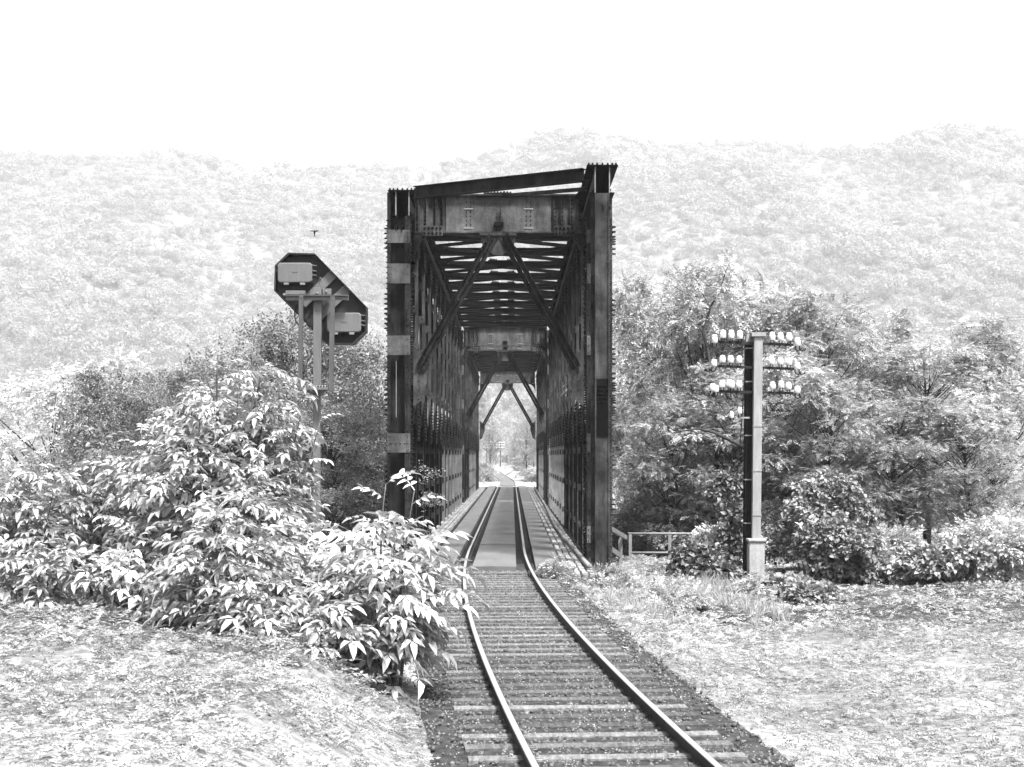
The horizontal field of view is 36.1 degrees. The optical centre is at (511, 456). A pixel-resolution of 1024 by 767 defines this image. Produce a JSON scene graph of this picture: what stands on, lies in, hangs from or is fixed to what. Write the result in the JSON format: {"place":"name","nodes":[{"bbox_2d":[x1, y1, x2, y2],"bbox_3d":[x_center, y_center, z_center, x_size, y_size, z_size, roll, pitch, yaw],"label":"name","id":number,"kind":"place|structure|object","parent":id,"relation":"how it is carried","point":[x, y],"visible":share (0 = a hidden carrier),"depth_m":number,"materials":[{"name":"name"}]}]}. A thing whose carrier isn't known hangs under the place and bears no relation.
{"place":"outdoors","nodes":[
{"label":"outdoors","id":0,"kind":"place"},
{"bbox_2d":[0,565,216,631],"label":"soil","id":1,"kind":"structure","parent":0,"point":[105,617],"depth_m":17.71,"materials":[{"name":"grey soil"}]},
{"bbox_2d":[0,519,99,611],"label":"sapling","id":2,"kind":"object","parent":1,"relation":"on","point":[45,571],"visible":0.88,"depth_m":18.72,"materials":[{"name":"white plant"}]},
{"bbox_2d":[0,443,109,596],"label":"sapling","id":3,"kind":"object","parent":1,"relation":"on","point":[13,530],"visible":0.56,"depth_m":21.89,"materials":[{"name":"white plant"}]},
{"bbox_2d":[16,425,159,599],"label":"sapling","id":4,"kind":"object","parent":1,"relation":"on","point":[96,511],"visible":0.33,"depth_m":22.84,"materials":[{"name":"grey plant"}]},
{"bbox_2d":[45,518,190,616],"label":"sapling","id":5,"kind":"object","parent":1,"relation":"on","point":[119,568],"visible":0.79,"depth_m":18.54,"materials":[{"name":"white plant"}]},
{"bbox_2d":[76,402,226,605],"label":"sapling","id":6,"kind":"object","parent":1,"relation":"on","point":[140,512],"visible":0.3,"depth_m":21.79,"materials":[{"name":"white plant"}]},
{"bbox_2d":[95,391,292,592],"bbox_3d":[-4.078,0.663,20.442,2.510,3.045,2.426,0,0,0],"label":"sapling","id":7,"kind":"object","parent":1,"relation":"on","point":[174,473],"visible":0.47,"depth_m":20.15,"materials":[{"name":"white plant"}]},
{"bbox_2d":[140,566,257,637],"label":"sapling","id":8,"kind":"object","parent":1,"relation":"on","point":[173,612],"visible":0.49,"depth_m":16.73,"materials":[{"name":"grey plant"}]},
{"bbox_2d":[130,552,277,629],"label":"sapling","id":9,"kind":"object","parent":1,"relation":"on","point":[143,610],"visible":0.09,"depth_m":17.69,"materials":[{"name":"grey plant"}]},
{"bbox_2d":[132,493,312,628],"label":"sapling","id":10,"kind":"object","parent":1,"relation":"on","point":[248,573],"visible":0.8,"depth_m":17.20,"materials":[{"name":"white plant"}]},
{"bbox_2d":[147,350,330,556],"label":"sapling","id":11,"kind":"object","parent":1,"relation":"on","point":[252,417],"visible":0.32,"depth_m":21.12,"materials":[{"name":"white plant"}]},
{"bbox_2d":[141,339,342,535],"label":"sapling","id":12,"kind":"object","parent":1,"relation":"on","point":[315,443],"visible":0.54,"depth_m":20.84,"materials":[{"name":"white plant"}]},
{"bbox_2d":[182,571,323,641],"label":"sapling","id":13,"kind":"object","parent":1,"relation":"on","point":[221,623],"visible":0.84,"depth_m":16.41,"materials":[{"name":"white plant"}]},
{"bbox_2d":[180,427,329,552],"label":"sapling","id":14,"kind":"object","parent":1,"relation":"on","point":[304,541],"visible":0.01,"depth_m":24.12,"materials":[{"name":"grey plant"}]},
{"bbox_2d":[197,507,331,593],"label":"sapling","id":15,"kind":"object","parent":1,"relation":"on","point":[285,531],"visible":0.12,"depth_m":18.86,"materials":[{"name":"white plant"}]},
{"bbox_2d":[225,544,396,636],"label":"sapling","id":16,"kind":"object","parent":1,"relation":"on","point":[286,590],"visible":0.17,"depth_m":17.79,"materials":[{"name":"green plant"}]},
{"bbox_2d":[274,253,367,560],"bbox_3d":[-3.669,-0.289,30.010,1.788,7.239,0.620,0,0,0],"label":"railway signal","id":17,"kind":"object","parent":1,"relation":"on","point":[320,298],"visible":0.94,"depth_m":30.07,"materials":[{"name":"paint"}]},
{"bbox_2d":[298,515,422,591],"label":"sapling","id":18,"kind":"object","parent":1,"relation":"on","point":[388,541],"visible":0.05,"depth_m":22.52,"materials":[{"name":"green plant"}]},
{"bbox_2d":[311,529,453,699],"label":"sapling","id":19,"kind":"object","parent":1,"relation":"on","point":[415,648],"visible":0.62,"depth_m":17.01,"materials":[{"name":"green plant"}]},
{"bbox_2d":[0,459,1023,766],"bbox_3d":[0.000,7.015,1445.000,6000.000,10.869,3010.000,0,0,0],"label":"ground","id":20,"kind":"structure","parent":0,"point":[386,759],"depth_m":16.07,"materials":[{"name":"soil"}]},
{"bbox_2d":[0,343,173,569],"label":"pale tree","id":21,"kind":"object","parent":20,"relation":"on","point":[52,388],"visible":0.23,"depth_m":57.01,"materials":[{"name":"white plant"}]},
{"bbox_2d":[24,364,188,550],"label":"birch tree","id":22,"kind":"object","parent":20,"relation":"on","point":[88,405],"visible":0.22,"depth_m":52.91,"materials":[{"name":"grey plant"}]},
{"bbox_2d":[84,359,233,549],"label":"birch tree","id":23,"kind":"object","parent":20,"relation":"on","point":[175,386],"visible":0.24,"depth_m":49.61,"materials":[{"name":"grey plant"}]},
{"bbox_2d":[0,570,330,610],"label":"grass","id":24,"kind":"structure","parent":20,"relation":"on","point":[97,588],"depth_m":21.90,"materials":[{"name":"grey plant"}]},
{"bbox_2d":[0,556,414,702],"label":"ground weeds","id":25,"kind":"object","parent":20,"relation":"on","point":[93,629],"visible":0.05,"depth_m":16.03,"materials":[{"name":"white plant"}]},
{"bbox_2d":[0,604,439,766],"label":"weeds","id":26,"kind":"object","parent":20,"relation":"on","point":[156,730],"visible":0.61,"depth_m":12.34,"materials":[{"name":"white plant"}]},
{"bbox_2d":[116,345,325,550],"bbox_3d":[-9.945,3.960,56.064,7.718,16.153,10.624,0,0,22],"label":"birch tree","id":27,"kind":"object","parent":20,"relation":"on","point":[220,363],"depth_m":55.14,"materials":[{"name":"grey plant"}]},
{"bbox_2d":[180,465,317,596],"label":"sapling","id":28,"kind":"object","parent":20,"relation":"on","point":[276,516],"visible":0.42,"depth_m":19.60,"materials":[{"name":"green plant"}]},
{"bbox_2d":[206,303,386,551],"bbox_3d":[-6.694,1.341,50.148,8.233,12.516,5.980,0,0,-17],"label":"birch tree","id":29,"kind":"object","parent":20,"relation":"on","point":[277,344],"visible":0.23,"depth_m":49.81,"materials":[{"name":"grey plant"}]},
{"bbox_2d":[259,576,394,665],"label":"sapling","id":30,"kind":"object","parent":20,"relation":"on","point":[343,635],"visible":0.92,"depth_m":16.43,"materials":[{"name":"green plant"}]},
{"bbox_2d":[298,326,386,541],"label":"birch tree","id":31,"kind":"object","parent":20,"relation":"on","point":[366,392],"visible":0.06,"depth_m":53.77,"materials":[{"name":"grey plant"}]},
{"bbox_2d":[267,399,444,553],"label":"birch tree","id":32,"kind":"object","parent":20,"relation":"on","point":[332,425],"visible":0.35,"depth_m":46.38,"materials":[{"name":"grey plant"}]},
{"bbox_2d":[261,521,451,641],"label":"sapling","id":33,"kind":"object","parent":20,"relation":"on","point":[351,574],"visible":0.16,"depth_m":18.16,"materials":[{"name":"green plant"}]},
{"bbox_2d":[331,445,386,549],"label":"birch tree","id":34,"kind":"object","parent":20,"relation":"on","point":[359,473],"visible":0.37,"depth_m":46.16,"materials":[{"name":"grey plant"}]},
{"bbox_2d":[290,376,437,532],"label":"pale tree","id":35,"kind":"object","parent":20,"relation":"on","point":[373,414],"depth_m":111.13,"materials":[{"name":"grey plant"}]},
{"bbox_2d":[310,555,470,677],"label":"sapling","id":36,"kind":"object","parent":20,"relation":"on","point":[425,665],"visible":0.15,"depth_m":17.57,"materials":[{"name":"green plant"}]},
{"bbox_2d":[301,468,489,698],"bbox_3d":[-1.315,1.419,17.448,2.142,2.569,2.116,0,0,0],"label":"sapling","id":37,"kind":"object","parent":20,"relation":"on","point":[405,561],"visible":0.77,"depth_m":17.19,"materials":[{"name":"white plant"}]},
{"bbox_2d":[445,373,494,467],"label":"tree","id":38,"kind":"object","parent":20,"relation":"on","point":[483,405],"visible":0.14,"depth_m":165.21,"materials":[{"name":"grey plant"}]},
{"bbox_2d":[479,459,497,473],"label":"bush","id":39,"kind":"object","parent":20,"relation":"on","point":[484,465],"visible":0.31,"depth_m":229.77,"materials":[{"name":"grey plant"}]},
{"bbox_2d":[479,466,499,481],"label":"bush","id":40,"kind":"object","parent":20,"relation":"on","point":[486,475],"visible":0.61,"depth_m":164.72,"materials":[{"name":"plant"}]},
{"bbox_2d":[480,416,509,467],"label":"tree","id":41,"kind":"object","parent":20,"relation":"on","point":[489,439],"visible":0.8,"depth_m":259.70,"materials":[{"name":"grey plant"}]},
{"bbox_2d":[490,426,505,463],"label":"tree","id":42,"kind":"object","parent":20,"relation":"on","point":[501,438],"visible":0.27,"depth_m":520.00,"materials":[{"name":"grey plant"}]},
{"bbox_2d":[484,451,512,463],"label":"bush","id":43,"kind":"object","parent":20,"relation":"on","point":[505,457],"visible":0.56,"depth_m":608.65,"materials":[{"name":"plant"}]},
{"bbox_2d":[384,163,617,583],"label":"truss bridge","id":44,"kind":"structure","parent":20,"relation":"on","point":[575,314],"depth_m":42.22,"materials":[{"name":"metal"}]},
{"bbox_2d":[534,486,590,567],"bbox_3d":[1.720,2.540,83.895,0.385,0.105,95.007,0,0,0],"label":"pipe","id":45,"kind":"object","parent":44,"relation":"on","point":[578,553],"visible":0.99,"depth_m":47.70,"materials":[{"name":"grey metal"}]},
{"bbox_2d":[457,329,548,505],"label":"truss bridge","id":46,"kind":"structure","parent":20,"relation":"on","point":[506,367],"depth_m":103.17,"materials":[{"name":"metal"}]},
{"bbox_2d":[479,464,535,486],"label":"track bed","id":47,"kind":"object","parent":20,"relation":"on","point":[510,475],"visible":0.21,"depth_m":181.06,"materials":[{"name":"white gravel"}]},
{"bbox_2d":[439,464,759,766],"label":"railway track","id":48,"kind":"structure","parent":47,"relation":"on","point":[683,741],"depth_m":17.93,"materials":[{"name":"grey"}]},
{"bbox_2d":[0,579,1023,766],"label":"gravel weeds","id":49,"kind":"object","parent":20,"relation":"on","point":[363,718],"visible":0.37,"depth_m":16.85,"materials":[{"name":"grey plant"}]},
{"bbox_2d":[2,612,1023,766],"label":"pebbles","id":50,"kind":"object","parent":20,"relation":"on","point":[347,705],"visible":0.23,"depth_m":16.55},
{"bbox_2d":[505,432,523,461],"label":"tree","id":51,"kind":"object","parent":20,"relation":"on","point":[514,453],"visible":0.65,"depth_m":479.56,"materials":[{"name":"grey plant"}]},
{"bbox_2d":[503,455,535,470],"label":"bush","id":52,"kind":"object","parent":20,"relation":"on","point":[515,466],"visible":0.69,"depth_m":299.32,"materials":[{"name":"grey plant"}]},
{"bbox_2d":[510,416,536,471],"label":"tree","id":53,"kind":"object","parent":20,"relation":"on","point":[523,447],"visible":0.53,"depth_m":239.53,"materials":[{"name":"grey plant"}]},
{"bbox_2d":[519,468,535,481],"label":"bush","id":54,"kind":"object","parent":20,"relation":"on","point":[529,478],"visible":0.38,"depth_m":164.52,"materials":[{"name":"plant"}]},
{"bbox_2d":[519,378,536,464],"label":"tree","id":55,"kind":"object","parent":20,"relation":"on","point":[534,419],"visible":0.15,"depth_m":170.01,"materials":[{"name":"grey plant"}]},
{"bbox_2d":[535,552,578,579],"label":"bush","id":56,"kind":"object","parent":20,"relation":"on","point":[554,569],"visible":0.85,"depth_m":34.57,"materials":[{"name":"grey plant"}]},
{"bbox_2d":[413,563,794,766],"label":"track bed","id":57,"kind":"object","parent":20,"relation":"on","point":[432,715],"visible":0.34,"depth_m":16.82,"materials":[{"name":"grey gravel"}]},
{"bbox_2d":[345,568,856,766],"bbox_3d":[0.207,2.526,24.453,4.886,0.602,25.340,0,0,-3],"label":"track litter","id":58,"kind":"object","parent":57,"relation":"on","point":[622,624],"visible":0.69,"depth_m":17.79,"materials":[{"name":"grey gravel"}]},
{"bbox_2d":[588,561,626,576],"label":"bush","id":59,"kind":"object","parent":20,"relation":"on","point":[609,570],"visible":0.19,"depth_m":35.54,"materials":[{"name":"grey plant"}]},
{"bbox_2d":[612,527,626,566],"bbox_3d":[2.784,2.441,42.511,0.203,1.399,4.093,0,0,11],"label":"railing","id":60,"kind":"object","parent":20,"relation":"on","point":[618,553],"visible":0.67,"depth_m":44.00,"materials":[{"name":"metal"}]},
{"bbox_2d":[586,570,661,601],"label":"bush","id":61,"kind":"object","parent":20,"relation":"on","point":[626,580],"visible":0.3,"depth_m":32.94,"materials":[{"name":"white plant"}]},
{"bbox_2d":[561,267,713,559],"bbox_3d":[4.997,2.554,56.955,6.489,18.848,4.973,0,0,16],"label":"robinia tree","id":62,"kind":"object","parent":20,"relation":"on","point":[629,320],"visible":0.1,"depth_m":56.78,"materials":[{"name":"grey plant"}]},
{"bbox_2d":[612,492,663,564],"bbox_3d":[3.942,3.600,50.978,3.442,5.020,2.640,0,0,-25],"label":"bush","id":63,"kind":"object","parent":20,"relation":"on","point":[621,525],"visible":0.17,"depth_m":50.43,"materials":[{"name":"grey plant"}]},
{"bbox_2d":[612,344,664,506],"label":"robinia tree","id":64,"kind":"object","parent":20,"relation":"on","point":[620,357],"visible":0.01,"depth_m":65.64,"materials":[{"name":"grey plant"}]},
{"bbox_2d":[612,420,684,563],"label":"robinia tree","id":65,"kind":"object","parent":20,"relation":"on","point":[635,440],"visible":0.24,"depth_m":51.47,"materials":[{"name":"grey plant"}]},
{"bbox_2d":[623,506,682,559],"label":"bush","id":66,"kind":"object","parent":20,"relation":"on","point":[638,540],"visible":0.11,"depth_m":50.03,"materials":[{"name":"grey plant"}]},
{"bbox_2d":[628,532,698,558],"bbox_3d":[4.552,2.794,46.000,2.316,1.138,0.070,0,0,0],"label":"railing","id":67,"kind":"object","parent":20,"relation":"on","point":[630,534],"visible":0.5,"depth_m":45.98,"materials":[{"name":"metal"}]},
{"bbox_2d":[616,568,715,616],"bbox_3d":[2.976,2.834,30.945,2.123,1.255,1.881,0,0,-35],"label":"grass tuft","id":68,"kind":"object","parent":20,"relation":"on","point":[670,591],"visible":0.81,"depth_m":30.78,"materials":[{"name":"plant"}]},
{"bbox_2d":[612,389,742,558],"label":"robinia tree","id":69,"kind":"object","parent":20,"relation":"on","point":[668,429],"visible":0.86,"depth_m":48.06,"materials":[{"name":"grey plant"}]},
{"bbox_2d":[643,478,723,541],"bbox_3d":[6.264,2.824,50.290,3.997,4.376,3.764,0,0,-33],"label":"bush","id":70,"kind":"object","parent":20,"relation":"on","point":[698,521],"visible":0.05,"depth_m":49.96,"materials":[{"name":"grey plant"}]},
{"bbox_2d":[583,557,797,630],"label":"grass","id":71,"kind":"structure","parent":20,"relation":"on","point":[717,589],"depth_m":30.33,"materials":[{"name":"plant"}]},
{"bbox_2d":[612,309,769,539],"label":"robinia tree","id":72,"kind":"object","parent":20,"relation":"on","point":[638,406],"visible":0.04,"depth_m":59.77,"materials":[{"name":"grey plant"}]},
{"bbox_2d":[612,251,790,554],"bbox_3d":[5.946,0.315,52.313,6.360,13.936,7.602,0,0,-33],"label":"robinia tree","id":73,"kind":"object","parent":20,"relation":"on","point":[679,358],"visible":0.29,"depth_m":51.51,"materials":[{"name":"grey plant"}]},
{"bbox_2d":[663,535,744,583],"bbox_3d":[4.746,2.711,38.720,2.071,1.530,1.866,0,0,23],"label":"bush","id":74,"kind":"object","parent":20,"relation":"on","point":[696,556],"visible":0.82,"depth_m":38.36,"materials":[{"name":"grey plant"}]},
{"bbox_2d":[673,428,743,463],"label":"leaning branch","id":75,"kind":"object","parent":20,"relation":"on","point":[724,437],"visible":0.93,"depth_m":44.97,"materials":[{"name":"grey plant"}]},
{"bbox_2d":[705,467,742,564],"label":"climbing vine","id":76,"kind":"object","parent":20,"relation":"on","point":[723,483],"visible":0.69,"depth_m":42.28,"materials":[{"name":"grey plant"}]},
{"bbox_2d":[678,519,775,566],"bbox_3d":[6.066,2.682,44.080,2.902,1.982,2.298,0,0,0],"label":"bush","id":77,"kind":"object","parent":20,"relation":"on","point":[710,533],"visible":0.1,"depth_m":43.82,"materials":[{"name":"grey plant"}]},
{"bbox_2d":[642,360,816,529],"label":"robinia tree","id":78,"kind":"object","parent":20,"relation":"on","point":[720,418],"visible":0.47,"depth_m":47.16,"materials":[{"name":"grey plant"}]},
{"bbox_2d":[667,273,798,497],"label":"robinia tree","id":79,"kind":"object","parent":20,"relation":"on","point":[742,283],"visible":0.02,"depth_m":55.10,"materials":[{"name":"grey plant"}]},
{"bbox_2d":[624,265,863,533],"bbox_3d":[8.038,0.656,53.175,8.550,14.072,5.720,0,0,-14],"label":"robinia tree","id":80,"kind":"object","parent":20,"relation":"on","point":[761,280],"visible":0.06,"depth_m":52.31,"materials":[{"name":"grey plant"}]},
{"bbox_2d":[704,330,805,575],"bbox_3d":[6.158,-0.069,40.010,2.581,6.286,0.820,0,0,0],"label":"telegraph pole","id":81,"kind":"object","parent":20,"relation":"on","point":[754,542],"visible":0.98,"depth_m":39.80,"materials":[{"name":"concrete"}]},
{"bbox_2d":[783,317,1018,333],"bbox_3d":[13.808,-3.382,31.750,0.009,0.649,21.261,0,0,-41],"label":"telephone wire","id":82,"kind":"object","parent":81,"relation":"attached to","point":[902,326],"visible":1,"depth_m":37.03,"materials":[{"name":"metal"}]},
{"bbox_2d":[789,350,1023,360],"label":"telephone wire","id":83,"kind":"object","parent":81,"relation":"attached to","point":[915,355],"visible":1,"depth_m":37.27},
{"bbox_2d":[802,319,1023,333],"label":"telephone wire","id":84,"kind":"object","parent":81,"relation":"attached to","point":[912,327],"visible":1,"depth_m":37.14,"materials":[{"name":"metal"}]},
{"bbox_2d":[733,495,807,545],"bbox_3d":[8.038,2.270,45.905,3.889,2.400,2.827,0,0,0],"label":"bush","id":85,"kind":"object","parent":20,"relation":"on","point":[773,520],"visible":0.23,"depth_m":45.27,"materials":[{"name":"grey plant"}]},
{"bbox_2d":[709,345,855,510],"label":"robinia tree","id":86,"kind":"object","parent":20,"relation":"on","point":[776,374],"visible":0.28,"depth_m":47.10,"materials":[{"name":"grey plant"}]},
{"bbox_2d":[773,571,842,604],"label":"bush","id":87,"kind":"object","parent":20,"relation":"on","point":[796,589],"visible":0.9,"depth_m":33.02,"materials":[{"name":"grey plant"}]},
{"bbox_2d":[619,606,1023,766],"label":"weeds","id":88,"kind":"object","parent":20,"relation":"on","point":[826,762],"visible":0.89,"depth_m":20.69,"materials":[{"name":"white plant"}]},
{"bbox_2d":[702,284,940,522],"bbox_3d":[9.974,-0.365,50.938,7.602,10.524,6.360,0,0,13],"label":"robinia tree","id":89,"kind":"object","parent":20,"relation":"on","point":[808,314],"visible":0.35,"depth_m":50.32,"materials":[{"name":"grey plant"}]},
{"bbox_2d":[762,365,900,521],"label":"robinia tree","id":90,"kind":"object","parent":20,"relation":"on","point":[819,390],"visible":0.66,"depth_m":45.58,"materials":[{"name":"grey plant"}]},
{"bbox_2d":[810,308,957,531],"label":"robinia tree","id":91,"kind":"object","parent":20,"relation":"on","point":[903,322],"visible":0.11,"depth_m":51.93,"materials":[{"name":"grey plant"}]},
{"bbox_2d":[856,518,936,582],"bbox_3d":[9.418,2.460,38.884,3.639,1.904,2.419,0,0,-39],"label":"bush","id":92,"kind":"object","parent":20,"relation":"on","point":[897,540],"visible":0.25,"depth_m":38.55,"materials":[{"name":"grey plant"}]},
{"bbox_2d":[834,393,987,540],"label":"robinia tree","id":93,"kind":"object","parent":20,"relation":"on","point":[910,413],"visible":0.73,"depth_m":45.67,"materials":[{"name":"grey plant"}]},
{"bbox_2d":[820,334,1023,547],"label":"robinia tree","id":94,"kind":"object","parent":20,"relation":"on","point":[961,361],"visible":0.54,"depth_m":49.37,"materials":[{"name":"grey plant"}]},
{"bbox_2d":[877,536,997,584],"bbox_3d":[10.071,2.531,37.041,2.426,1.320,2.312,0,0,-14],"label":"bush","id":95,"kind":"object","parent":20,"relation":"on","point":[955,559],"visible":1,"depth_m":36.49,"materials":[{"name":"grey plant"}]},
{"bbox_2d":[882,399,1023,545],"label":"robinia tree","id":96,"kind":"object","parent":20,"relation":"on","point":[967,492],"visible":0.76,"depth_m":45.62,"materials":[{"name":"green plant"}]},
{"bbox_2d":[912,312,1023,545],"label":"robinia tree","id":97,"kind":"object","parent":20,"relation":"on","point":[999,335],"visible":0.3,"depth_m":53.29,"materials":[{"name":"grey plant"}]},
{"bbox_2d":[939,508,1023,583],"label":"bush","id":98,"kind":"object","parent":20,"relation":"on","point":[1002,538],"visible":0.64,"depth_m":38.26,"materials":[{"name":"white plant"}]},
{"bbox_2d":[0,137,1023,460],"bbox_3d":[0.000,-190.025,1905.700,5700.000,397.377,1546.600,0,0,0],"label":"hill","id":99,"kind":"structure","parent":0,"point":[256,251],"depth_m":1557.87,"materials":[{"name":"white plant"}]},
{"bbox_2d":[0,118,1023,460],"bbox_3d":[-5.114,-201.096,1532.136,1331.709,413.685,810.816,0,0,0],"label":"hill forest","id":100,"kind":"object","parent":99,"relation":"on","point":[44,212],"visible":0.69,"depth_m":1565.44,"materials":[{"name":"white plant"}]},
{"bbox_2d":[0,0,1023,177],"label":"sky","id":101,"kind":"structure","parent":0,"point":[413,83],"materials":[{"name":"white"}]},
{"bbox_2d":[654,249,741,479],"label":"bare branch tree","id":102,"kind":"object","parent":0,"point":[696,302],"visible":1,"depth_m":47.96,"materials":[{"name":"grey plant"}]},
{"bbox_2d":[546,554,1023,658],"bbox_3d":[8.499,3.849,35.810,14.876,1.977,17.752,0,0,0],"label":"grass","id":103,"kind":"structure","parent":0,"point":[912,609],"depth_m":31.43,"materials":[{"name":"grey plant"}]},
{"bbox_2d":[760,571,817,586],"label":"bush","id":104,"kind":"object","parent":103,"relation":"on","point":[773,579],"visible":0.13,"depth_m":36.33,"materials":[{"name":"grey plant"}]},
{"bbox_2d":[765,466,886,565],"bbox_3d":[8.099,1.691,41.097,3.266,2.863,2.593,0,0,0],"label":"vine mound","id":105,"kind":"object","parent":103,"relation":"on","point":[830,493],"visible":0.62,"depth_m":40.59,"materials":[{"name":"grey plant"}]},
{"bbox_2d":[786,509,889,585],"bbox_3d":[7.973,2.228,38.030,2.509,1.964,2.952,0,0,37],"label":"vine mound","id":106,"kind":"object","parent":103,"relation":"on","point":[835,548],"visible":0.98,"depth_m":37.28,"materials":[{"name":"grey plant"}]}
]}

